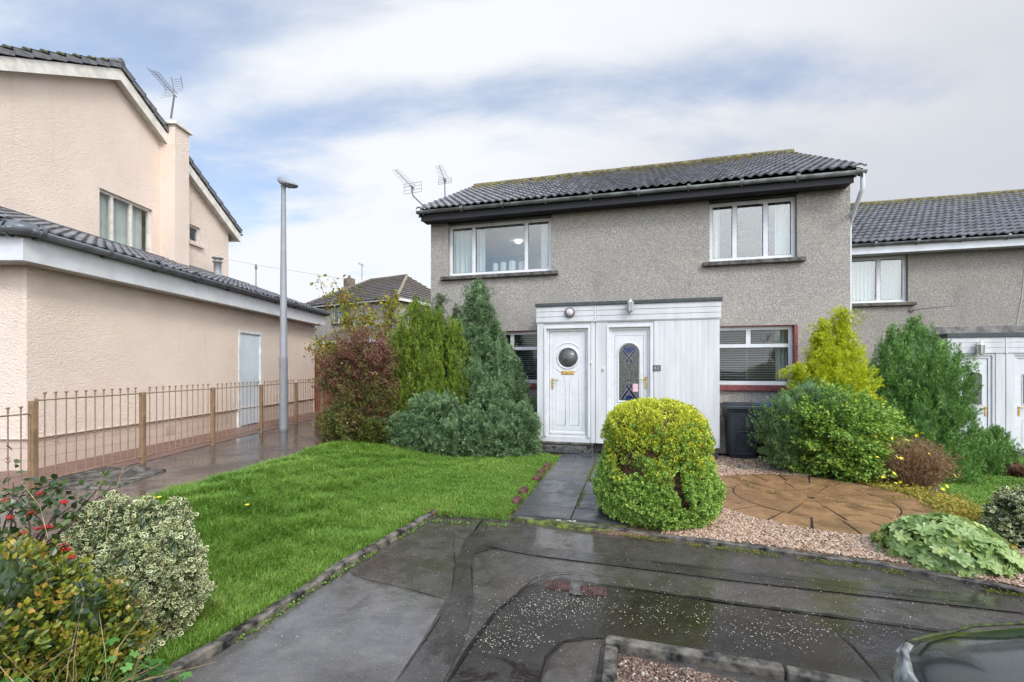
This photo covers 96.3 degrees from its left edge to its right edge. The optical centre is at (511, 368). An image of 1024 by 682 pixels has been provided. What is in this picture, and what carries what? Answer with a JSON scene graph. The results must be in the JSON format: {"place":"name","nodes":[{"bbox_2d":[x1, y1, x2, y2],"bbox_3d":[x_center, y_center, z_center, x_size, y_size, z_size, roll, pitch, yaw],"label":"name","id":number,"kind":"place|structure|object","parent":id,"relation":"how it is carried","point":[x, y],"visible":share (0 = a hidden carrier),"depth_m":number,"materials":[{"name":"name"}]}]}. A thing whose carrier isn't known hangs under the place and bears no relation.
{"place":"outdoors","nodes":[
{"label":"outdoors","id":0,"kind":"place"},
{"bbox_2d":[0,417,326,550],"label":"footpath","id":1,"kind":"structure","parent":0,"point":[202,463],"depth_m":6.47,"materials":[{"name":"grey concrete"}]},
{"bbox_2d":[0,445,133,566],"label":"berry shrub","id":2,"kind":"object","parent":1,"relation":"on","point":[67,517],"visible":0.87,"depth_m":2.75,"materials":[{"name":"green plant"}]},
{"bbox_2d":[0,411,320,496],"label":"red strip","id":3,"kind":"object","parent":1,"relation":"on","point":[50,471],"visible":0.52,"depth_m":7.12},
{"bbox_2d":[315,350,375,410],"bbox_3d":[-3.925,0.350,14.535,4.850,2.000,0.090,0,0,0],"label":"timber fence","id":4,"kind":"object","parent":3,"relation":"on","point":[327,404],"depth_m":14.54,"materials":[{"name":"brown wood"}]},
{"bbox_2d":[0,378,342,496],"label":"railing fence","id":5,"kind":"object","parent":1,"relation":"on","point":[33,437],"visible":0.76,"depth_m":6.48,"materials":[{"name":"beige paint"}]},
{"bbox_2d":[277,177,297,430],"bbox_3d":[-4.843,-1.402,9.923,0.421,5.504,0.300,0,0,0],"label":"street lamp","id":6,"kind":"object","parent":1,"relation":"on","point":[284,182],"visible":0.97,"depth_m":9.87,"materials":[{"name":"metal"}]},
{"bbox_2d":[58,437,559,668],"bbox_3d":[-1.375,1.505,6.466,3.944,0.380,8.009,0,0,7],"label":"lawn ground","id":7,"kind":"structure","parent":0,"point":[478,517],"depth_m":5.05,"materials":[{"name":"green plant"}]},
{"bbox_2d":[60,489,217,676],"bbox_3d":[-2.249,1.235,2.687,0.844,1.018,0.782,0,0,0],"label":"variegated shrub","id":8,"kind":"object","parent":7,"relation":"on","point":[143,533],"visible":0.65,"depth_m":2.66,"materials":[{"name":"green plant"}]},
{"bbox_2d":[404,448,553,461],"bbox_3d":[-1.391,1.450,8.956,4.443,0.300,2.651,0,0,13],"label":"shrub bed","id":9,"kind":"object","parent":7,"relation":"on","point":[498,457],"visible":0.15,"depth_m":8.45,"materials":[{"name":"soil"}]},
{"bbox_2d":[303,274,406,402],"bbox_3d":[-3.147,-0.265,9.345,2.316,3.298,1.002,0,0,-8],"label":"spindly shrub","id":10,"kind":"object","parent":9,"relation":"on","point":[346,320],"visible":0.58,"depth_m":9.36,"materials":[{"name":"green plant"}]},
{"bbox_2d":[304,320,407,443],"bbox_3d":[-2.939,0.291,8.572,1.964,2.441,1.800,0,0,0],"label":"barberry shrub","id":11,"kind":"object","parent":9,"relation":"on","point":[352,415],"visible":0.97,"depth_m":8.44,"materials":[{"name":"red plant"}]},
{"bbox_2d":[374,292,474,447],"bbox_3d":[-1.676,0.175,9.248,2.266,3.486,1.052,0,0,0],"label":"golden cypress","id":12,"kind":"object","parent":9,"relation":"on","point":[422,353],"visible":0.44,"depth_m":9.05,"materials":[{"name":"green plant"}]},
{"bbox_2d":[378,377,543,457],"bbox_3d":[-0.964,0.965,8.708,3.167,1.694,1.284,0,0,0],"label":"spreading juniper","id":13,"kind":"object","parent":9,"relation":"on","point":[496,426],"visible":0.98,"depth_m":8.42,"materials":[{"name":"green plant"}]},
{"bbox_2d":[428,276,536,445],"bbox_3d":[-0.602,-0.061,9.510,2.564,3.762,1.671,0,0,0],"label":"juniper tree","id":14,"kind":"object","parent":9,"relation":"on","point":[488,347],"visible":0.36,"depth_m":9.26,"materials":[{"name":"green plant"}]},
{"bbox_2d":[404,463,555,523],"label":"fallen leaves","id":15,"kind":"object","parent":7,"relation":"on","point":[455,513],"visible":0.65,"depth_m":5.12,"materials":[{"name":"brown plant"}]},
{"bbox_2d":[519,486,528,494],"bbox_3d":[0.154,1.598,5.939,0.090,0.105,0.210,-6,-1,13],"label":"edging brick","id":16,"kind":"object","parent":7,"relation":"on","point":[523,489],"visible":0.59,"depth_m":5.88,"materials":[{"name":"red brick"}]},
{"bbox_2d":[493,263,497,270],"bbox_3d":[-0.376,-2.269,10.437,0.121,0.277,0.051,0,0,-4],"label":"greeting card","id":17,"kind":"object","parent":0,"point":[495,266],"visible":0.6,"depth_m":10.44,"materials":[{"name":"white paper"}]},
{"bbox_2d":[501,261,505,270],"bbox_3d":[-0.196,-2.279,10.389,0.126,0.297,0.051,0,0,-4],"label":"greeting card","id":18,"kind":"object","parent":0,"point":[503,265],"visible":0.6,"depth_m":10.39,"materials":[{"name":"white paper"}]},
{"bbox_2d":[0,0,1023,302],"label":"sky","id":19,"kind":"structure","parent":0,"point":[331,98],"materials":[{"name":"white"}]},
{"bbox_2d":[508,453,630,531],"bbox_3d":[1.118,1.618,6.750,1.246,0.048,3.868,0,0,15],"label":"path","id":20,"kind":"structure","parent":0,"point":[547,500],"depth_m":5.74,"materials":[{"name":"grey concrete"}]},
{"bbox_2d":[511,495,521,505],"bbox_3d":[0.056,1.598,5.499,0.090,0.105,0.210,6,1,13],"label":"edging brick","id":21,"kind":"object","parent":20,"relation":"on","point":[517,499],"visible":0.63,"depth_m":5.44,"materials":[{"name":"red brick"}]},
{"bbox_2d":[532,474,541,480],"bbox_3d":[0.361,1.598,6.629,0.090,0.105,0.210,8,2,19],"label":"edging brick","id":22,"kind":"object","parent":20,"relation":"on","point":[537,477],"visible":0.58,"depth_m":6.57,"materials":[{"name":"red brick"}]},
{"bbox_2d":[537,468,546,474],"bbox_3d":[0.464,1.598,7.061,0.090,0.105,0.210,-4,-2,21],"label":"edging brick","id":23,"kind":"object","parent":20,"relation":"on","point":[541,470],"visible":0.66,"depth_m":7.00,"materials":[{"name":"red brick"}]},
{"bbox_2d":[544,462,550,469],"bbox_3d":[0.578,1.598,7.469,0.090,0.105,0.210,-4,-1,14],"label":"edging brick","id":24,"kind":"object","parent":20,"relation":"on","point":[547,464],"visible":0.56,"depth_m":7.39,"materials":[{"name":"red brick"}]},
{"bbox_2d":[547,450,580,452],"bbox_3d":[1.004,1.581,8.814,0.640,0.018,0.260,0,0,15],"label":"doormat","id":25,"kind":"object","parent":20,"relation":"on","point":[563,451],"visible":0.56,"depth_m":8.71,"materials":[{"name":"grey rubber"}]},
{"bbox_2d":[558,468,593,506],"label":"moss","id":26,"kind":"object","parent":20,"relation":"on","point":[581,497],"visible":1,"depth_m":5.91,"materials":[{"name":"green plant"}]},
{"bbox_2d":[121,484,1023,681],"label":"pavement","id":27,"kind":"structure","parent":0,"point":[497,576],"depth_m":3.64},
{"bbox_2d":[0,526,162,681],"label":"bronze shrub","id":28,"kind":"object","parent":27,"relation":"on","point":[45,606],"visible":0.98,"depth_m":2.20,"materials":[{"name":"green plant"}]},
{"bbox_2d":[0,637,191,681],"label":"leafy plant","id":29,"kind":"object","parent":27,"relation":"on","point":[130,665],"visible":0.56,"depth_m":2.18,"materials":[{"name":"green plant"}]},
{"bbox_2d":[47,466,165,489],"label":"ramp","id":30,"kind":"structure","parent":27,"relation":"on","point":[133,474],"depth_m":5.62,"materials":[{"name":"concrete"}]},
{"bbox_2d":[0,465,214,681],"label":"dry grass","id":31,"kind":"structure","parent":27,"relation":"on","point":[19,669],"depth_m":2.13,"materials":[{"name":"brown plant"}]},
{"bbox_2d":[146,509,435,681],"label":"lawn kerb","id":32,"kind":"structure","parent":27,"relation":"on","point":[205,653],"depth_m":3.02,"materials":[{"name":"concrete"}]},
{"bbox_2d":[178,572,444,681],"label":"drive slab","id":33,"kind":"structure","parent":27,"relation":"on","point":[348,627],"depth_m":2.78,"materials":[{"name":"grey concrete"}]},
{"bbox_2d":[356,577,441,598],"bbox_3d":[-0.849,1.637,3.439,0.838,0.001,0.025,0,0,25],"label":"tar joint","id":34,"kind":"object","parent":33,"relation":"on","point":[403,587],"visible":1,"depth_m":3.43,"materials":[{"name":"black asphalt"}]},
{"bbox_2d":[236,488,540,641],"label":"weeds","id":35,"kind":"object","parent":27,"relation":"on","point":[324,582],"visible":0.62,"depth_m":3.63,"materials":[{"name":"green plant"}]},
{"bbox_2d":[452,539,454,588],"bbox_3d":[-0.494,1.637,3.916,0.021,0.001,1.047,0,0,-7],"label":"tar joint","id":36,"kind":"object","parent":27,"relation":"on","point":[454,565],"visible":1,"depth_m":3.87,"materials":[{"name":"black asphalt"}]},
{"bbox_2d":[515,571,610,590],"bbox_3d":[0.388,1.637,3.605,0.837,0.001,0.224,0,0,-17],"label":"silt line","id":37,"kind":"object","parent":27,"relation":"on","point":[551,572],"visible":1,"depth_m":3.65,"materials":[{"name":"black soil"}]},
{"bbox_2d":[543,643,601,681],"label":"drive patch","id":38,"kind":"object","parent":27,"relation":"on","point":[573,662],"visible":1,"depth_m":2.55,"materials":[{"name":"grey concrete"}]},
{"bbox_2d":[161,491,996,678],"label":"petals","id":39,"kind":"object","parent":27,"relation":"on","point":[637,615],"visible":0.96,"depth_m":2.99,"materials":[{"name":"plant"}]},
{"bbox_2d":[617,653,729,681],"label":"gravel bay","id":40,"kind":"object","parent":27,"relation":"on","point":[620,656],"visible":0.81,"depth_m":2.55,"materials":[{"name":"gravel"}]},
{"bbox_2d":[396,522,1023,681],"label":"trench patch","id":41,"kind":"object","parent":27,"relation":"on","point":[433,658],"visible":1,"depth_m":3.39,"materials":[{"name":"grey asphalt"}]},
{"bbox_2d":[400,611,443,675],"bbox_3d":[-0.528,1.637,2.755,0.012,0.001,0.700,0,0,12],"label":"tar joint","id":42,"kind":"object","parent":41,"relation":"on","point":[423,641],"visible":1,"depth_m":2.79,"materials":[{"name":"black asphalt"}]},
{"bbox_2d":[630,559,1015,607],"bbox_3d":[2.208,1.637,3.544,2.706,0.001,0.034,0,0,18],"label":"tar joint","id":43,"kind":"object","parent":41,"relation":"on","point":[829,584],"visible":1,"depth_m":3.46,"materials":[{"name":"black asphalt"}]},
{"bbox_2d":[606,584,946,630],"bbox_3d":[1.898,1.637,3.112,2.531,0.001,0.048,0,0,17],"label":"tar joint","id":44,"kind":"object","parent":27,"relation":"on","point":[779,608],"visible":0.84,"depth_m":3.13,"materials":[{"name":"black asphalt"}]},
{"bbox_2d":[601,530,1023,596],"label":"moss","id":45,"kind":"object","parent":27,"relation":"on","point":[821,561],"visible":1,"depth_m":3.92,"materials":[{"name":"green plant"}]},
{"bbox_2d":[719,474,943,534],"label":"patio","id":46,"kind":"structure","parent":27,"relation":"on","point":[867,519],"depth_m":5.51,"materials":[{"name":"stone"}]},
{"bbox_2d":[890,621,1023,681],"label":"parked car","id":47,"kind":"object","parent":27,"relation":"on","point":[957,655],"visible":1,"depth_m":1.50,"materials":[{"name":"paint"}]},
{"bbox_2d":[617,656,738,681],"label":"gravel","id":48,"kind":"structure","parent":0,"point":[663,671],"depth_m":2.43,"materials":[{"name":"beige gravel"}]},
{"bbox_2d":[449,577,938,681],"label":"road","id":49,"kind":"structure","parent":0,"point":[830,652],"depth_m":2.86,"materials":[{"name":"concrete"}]},
{"bbox_2d":[446,577,548,681],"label":"tar joint","id":50,"kind":"object","parent":49,"relation":"on","point":[487,622],"visible":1,"depth_m":2.88,"materials":[{"name":"black asphalt"}]},
{"bbox_2d":[545,580,570,589],"bbox_3d":[0.352,1.639,3.478,0.186,0.010,0.126,0,0,9],"label":"brick","id":51,"kind":"object","parent":49,"relation":"on","point":[558,584],"visible":1,"depth_m":3.47,"materials":[{"name":"brick"}]},
{"bbox_2d":[537,636,594,681],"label":"tar joint","id":52,"kind":"object","parent":49,"relation":"on","point":[554,647],"visible":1,"depth_m":2.69,"materials":[{"name":"black asphalt"}]},
{"bbox_2d":[569,578,582,594],"bbox_3d":[0.483,1.638,3.455,0.095,0.001,0.265,0,0,12],"label":"cover pad","id":53,"kind":"object","parent":49,"relation":"on","point":[576,583],"visible":1,"depth_m":3.45,"materials":[{"name":"grey concrete"}]},
{"bbox_2d":[581,585,606,596],"bbox_3d":[0.603,1.639,3.387,0.186,0.010,0.126,0,0,9],"label":"brick","id":54,"kind":"object","parent":49,"relation":"on","point":[592,590],"visible":1,"depth_m":3.38,"materials":[{"name":"brick"}]},
{"bbox_2d":[837,631,881,679],"bbox_3d":[1.995,1.637,2.638,0.031,0.001,0.544,0,0,10],"label":"tar joint","id":55,"kind":"object","parent":49,"relation":"on","point":[861,654],"visible":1,"depth_m":2.63,"materials":[{"name":"black asphalt"}]},
{"bbox_2d":[715,455,812,475],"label":"gravel","id":56,"kind":"structure","parent":0,"point":[722,466],"depth_m":7.49,"materials":[{"name":"beige gravel"}]},
{"bbox_2d":[592,453,1023,588],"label":"gravel bed","id":57,"kind":"object","parent":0,"point":[642,528],"visible":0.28,"depth_m":4.57,"materials":[{"name":"beige gravel"}]},
{"bbox_2d":[591,396,727,530],"bbox_3d":[1.612,1.072,5.130,1.442,1.522,1.453,0,0,0],"label":"domed hedge","id":58,"kind":"object","parent":57,"relation":"on","point":[659,470],"visible":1,"depth_m":4.68,"materials":[{"name":"green plant"}]},
{"bbox_2d":[720,402,763,457],"bbox_3d":[4.205,1.123,8.466,0.610,0.985,0.808,0,0,15],"label":"wheeled bin","id":59,"kind":"object","parent":57,"relation":"on","point":[735,415],"visible":0.85,"depth_m":8.18,"materials":[{"name":"plastic"}]},
{"bbox_2d":[756,403,770,457],"bbox_3d":[4.827,1.139,8.404,0.610,0.985,0.808,0,0,9],"label":"wheeled bin","id":60,"kind":"object","parent":57,"relation":"on","point":[762,445],"visible":0.07,"depth_m":8.45,"materials":[{"name":"plastic"}]},
{"bbox_2d":[762,465,775,469],"bbox_3d":[4.138,1.601,7.392,0.200,0.095,0.187,0,0,19],"label":"garden stone","id":61,"kind":"object","parent":57,"relation":"on","point":[769,467],"visible":0.91,"depth_m":7.33,"materials":[{"name":"grey stone"}]},
{"bbox_2d":[661,506,913,563],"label":"gravel","id":62,"kind":"structure","parent":57,"relation":"on","point":[728,519],"depth_m":4.42,"materials":[{"name":"beige gravel"}]},
{"bbox_2d":[720,463,904,507],"bbox_3d":[3.922,1.592,6.414,2.432,0.080,1.781,0,0,34],"label":"moss","id":63,"kind":"object","parent":57,"relation":"on","point":[807,487],"visible":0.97,"depth_m":5.95,"materials":[{"name":"green plant"}]},
{"bbox_2d":[766,305,885,456],"bbox_3d":[5.315,0.375,7.746,1.993,2.936,1.495,0,0,0],"label":"yellow conifer","id":64,"kind":"object","parent":57,"relation":"on","point":[834,359],"visible":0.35,"depth_m":7.60,"materials":[{"name":"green plant"}]},
{"bbox_2d":[746,376,914,484],"bbox_3d":[4.968,0.917,7.248,2.130,1.640,2.046,0,0,43],"label":"rounded shrub","id":65,"kind":"object","parent":57,"relation":"on","point":[810,427],"visible":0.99,"depth_m":6.82,"materials":[{"name":"green plant"}]},
{"bbox_2d":[874,431,965,495],"bbox_3d":[5.452,1.308,6.329,1.685,1.001,0.998,0,0,-35],"label":"brown shrub","id":66,"kind":"object","parent":57,"relation":"on","point":[919,466],"visible":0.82,"depth_m":6.33,"materials":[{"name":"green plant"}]},
{"bbox_2d":[830,472,1018,550],"bbox_3d":[5.053,1.642,5.804,1.542,0.286,4.191,0,0,28],"label":"ground cover","id":67,"kind":"object","parent":57,"relation":"on","point":[957,506],"visible":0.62,"depth_m":5.52,"materials":[{"name":"yellow plant"}]},
{"bbox_2d":[868,511,1023,579],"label":"lobed leaf plant","id":68,"kind":"object","parent":57,"relation":"on","point":[958,545],"visible":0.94,"depth_m":3.75,"materials":[{"name":"green plant"}]},
{"bbox_2d":[906,548,1023,587],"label":"gravel","id":69,"kind":"structure","parent":57,"relation":"on","point":[1018,581],"depth_m":3.54,"materials":[{"name":"beige gravel"}]},
{"bbox_2d":[977,484,1023,548],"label":"variegated shrub","id":70,"kind":"object","parent":57,"relation":"on","point":[1003,513],"visible":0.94,"depth_m":4.33,"materials":[{"name":"green plant"}]},
{"bbox_2d":[938,456,1023,510],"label":"neighbour lawn","id":71,"kind":"structure","parent":0,"point":[1000,478],"depth_m":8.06,"materials":[{"name":"green plant"}]},
{"bbox_2d":[967,426,1012,475],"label":"conifer bush","id":72,"kind":"object","parent":71,"relation":"on","point":[992,457],"visible":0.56,"depth_m":8.33,"materials":[{"name":"green plant"}]},
{"bbox_2d":[985,423,1023,465],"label":"conifer bush","id":73,"kind":"object","parent":71,"relation":"on","point":[999,433],"visible":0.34,"depth_m":8.43,"materials":[{"name":"green plant"}]},
{"bbox_2d":[1003,462,1023,477],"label":"heather plant","id":74,"kind":"object","parent":71,"relation":"on","point":[1016,469],"visible":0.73,"depth_m":8.22,"materials":[{"name":"red plant"}]},
{"bbox_3d":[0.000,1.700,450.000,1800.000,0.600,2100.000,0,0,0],"label":"ground","id":75,"kind":"structure","parent":0,"visible":0},
{"bbox_2d":[0,44,330,471],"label":"house","id":76,"kind":"structure","parent":75,"relation":"on","point":[120,229],"depth_m":8.39,"materials":[{"name":"paint"}]},
{"bbox_2d":[99,189,149,251],"bbox_3d":[-8.507,-3.144,9.987,0.153,1.084,1.352,0,0,1],"label":"window","id":77,"kind":"structure","parent":76,"relation":"in","point":[120,219],"depth_m":10.06,"materials":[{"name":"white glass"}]},
{"bbox_2d":[146,67,182,118],"bbox_3d":[-8.377,-6.564,11.132,0.816,1.415,0.251,0,0,0],"label":"tv aerial","id":78,"kind":"object","parent":76,"relation":"attached to","point":[173,100],"visible":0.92,"depth_m":11.12,"materials":[{"name":"metal"}]},
{"bbox_2d":[190,225,197,242],"bbox_3d":[-8.412,-3.531,12.049,0.060,0.432,0.402,0,0,1],"label":"window","id":79,"kind":"structure","parent":76,"relation":"in","point":[196,229],"depth_m":12.20,"materials":[{"name":"white plastic"}]},
{"bbox_2d":[241,333,258,425],"bbox_3d":[-6.202,0.245,10.869,0.089,2.129,0.795,0,0,1],"label":"door","id":80,"kind":"structure","parent":76,"relation":"in","point":[249,342],"depth_m":10.87,"materials":[{"name":"metal"}]},
{"bbox_2d":[255,264,256,285],"bbox_3d":[-20.093,-3.271,36.000,0.180,9.843,0.171,0,0,0],"label":"telegraph pole","id":81,"kind":"object","parent":75,"relation":"on","point":[255,274],"visible":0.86,"depth_m":35.95,"materials":[{"name":"metal"}]},
{"bbox_2d":[305,274,430,377],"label":"house","id":82,"kind":"structure","parent":75,"relation":"on","point":[405,283],"depth_m":32.62,"materials":[{"name":"grey tile"}]},
{"bbox_2d":[331,308,343,324],"bbox_3d":[-12.328,-3.726,32.518,1.139,1.191,0.260,0,0,28],"label":"window","id":83,"kind":"structure","parent":82,"relation":"in","point":[334,308],"depth_m":32.74,"materials":[{"name":"white plastic"}]},
{"bbox_2d":[601,646,617,681],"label":"bay edging","id":84,"kind":"object","parent":75,"relation":"on","point":[610,663],"visible":0.94,"depth_m":2.47,"materials":[{"name":"concrete"}]},
{"bbox_2d":[416,149,867,459],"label":"house","id":85,"kind":"structure","parent":75,"relation":"on","point":[706,287],"depth_m":8.99,"materials":[{"name":"tile"}]},
{"bbox_2d":[394,169,422,204],"bbox_3d":[-2.703,-4.713,12.033,1.004,1.115,0.060,0,0,15],"label":"tv aerial","id":86,"kind":"object","parent":85,"relation":"attached to","point":[412,187],"visible":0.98,"depth_m":11.99,"materials":[{"name":"metal"}]},
{"bbox_2d":[437,165,451,196],"bbox_3d":[-1.983,-5.411,13.291,0.522,1.003,0.060,0,0,15],"label":"tv aerial","id":87,"kind":"object","parent":85,"relation":"attached to","point":[444,180],"visible":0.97,"depth_m":13.27,"materials":[{"name":"metal"}]},
{"bbox_2d":[440,218,557,280],"bbox_3d":[-0.282,-2.665,10.251,2.695,1.309,0.400,0,0,15],"label":"window","id":88,"kind":"structure","parent":85,"relation":"in","point":[463,237],"depth_m":10.39,"materials":[{"name":"white plastic"}]},
{"bbox_2d":[509,260,515,269],"bbox_3d":[0.008,-2.285,10.334,0.149,0.309,0.052,0,0,-1],"label":"greeting card","id":89,"kind":"object","parent":85,"relation":"on","point":[512,264],"visible":0.6,"depth_m":10.34,"materials":[{"name":"white paper"}]},
{"bbox_2d":[498,331,536,382],"bbox_3d":[0.020,-0.255,10.233,2.018,1.140,0.120,0,0,15],"label":"window","id":90,"kind":"structure","parent":85,"relation":"in","point":[512,334],"depth_m":10.14,"materials":[{"name":"white plastic"}]},
{"bbox_2d":[519,261,523,269],"bbox_3d":[0.227,-2.266,10.276,0.141,0.271,0.052,0,0,-2],"label":"greeting card","id":91,"kind":"object","parent":85,"relation":"on","point":[521,265],"visible":0.5,"depth_m":10.27,"materials":[{"name":"white paper"}]},
{"bbox_2d":[549,331,585,434],"bbox_3d":[1.075,0.274,8.902,0.699,2.000,0.109,0,0,15],"label":"door","id":92,"kind":"structure","parent":85,"relation":"in","point":[567,348],"depth_m":8.91,"materials":[{"name":"white plastic"}]},
{"bbox_2d":[615,335,646,404],"bbox_3d":[2.225,0.376,8.591,0.585,1.995,0.119,0,0,15],"label":"door","id":93,"kind":"structure","parent":85,"relation":"in","point":[629,378],"depth_m":8.61,"materials":[{"name":"white plastic"}]},
{"bbox_2d":[703,197,806,266],"bbox_3d":[4.656,-2.665,8.932,1.789,1.309,0.390,0,0,15],"label":"window","id":94,"kind":"structure","parent":85,"relation":"in","point":[784,207],"depth_m":8.94,"materials":[{"name":"white plastic"}]},
{"bbox_2d":[720,326,791,384],"bbox_3d":[4.646,-0.255,9.064,1.579,1.140,0.240,0,0,15],"label":"window","id":95,"kind":"structure","parent":85,"relation":"in","point":[782,345],"depth_m":8.97,"materials":[{"name":"white plastic"}]},
{"bbox_2d":[604,635,783,679],"bbox_3d":[1.004,1.653,2.596,0.941,0.115,0.075,0,0,16],"label":"bay edging","id":96,"kind":"object","parent":75,"relation":"on","point":[732,663],"visible":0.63,"depth_m":2.56,"materials":[{"name":"concrete"}]},
{"bbox_2d":[507,515,1023,595],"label":"garden kerb","id":97,"kind":"structure","parent":75,"relation":"on","point":[921,572],"depth_m":3.96,"materials":[{"name":"concrete"}]},
{"bbox_2d":[785,665,869,681],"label":"bay edging","id":98,"kind":"object","parent":75,"relation":"on","point":[794,674],"visible":1,"depth_m":2.39,"materials":[{"name":"concrete"}]},
{"bbox_2d":[866,312,987,484],"bbox_3d":[7.320,0.609,8.282,1.942,3.334,1.818,0,0,-35],"label":"green conifer","id":99,"kind":"object","parent":75,"relation":"on","point":[924,388],"visible":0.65,"depth_m":7.89,"materials":[{"name":"green plant"}]},
{"bbox_2d":[850,189,1023,455],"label":"house","id":100,"kind":"structure","parent":75,"relation":"on","point":[950,267],"depth_m":11.21,"materials":[{"name":"tile"}]},
{"bbox_2d":[852,256,916,306],"bbox_3d":[9.109,-2.211,11.708,1.900,1.271,0.345,0,0,15],"label":"window","id":101,"kind":"structure","parent":100,"relation":"in","point":[890,271],"depth_m":11.73,"materials":[{"name":"white plastic"}]},
{"bbox_2d":[960,358,986,440],"bbox_3d":[10.453,0.792,10.382,0.508,2.048,0.104,0,0,15],"label":"door","id":102,"kind":"structure","parent":100,"relation":"in","point":[982,398],"depth_m":10.35,"materials":[{"name":"white plastic"}]},
{"bbox_2d":[1017,358,1023,449],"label":"door","id":103,"kind":"structure","parent":100,"relation":"in","point":[1020,361],"depth_m":10.18,"materials":[{"name":"white plastic"}]}
]}

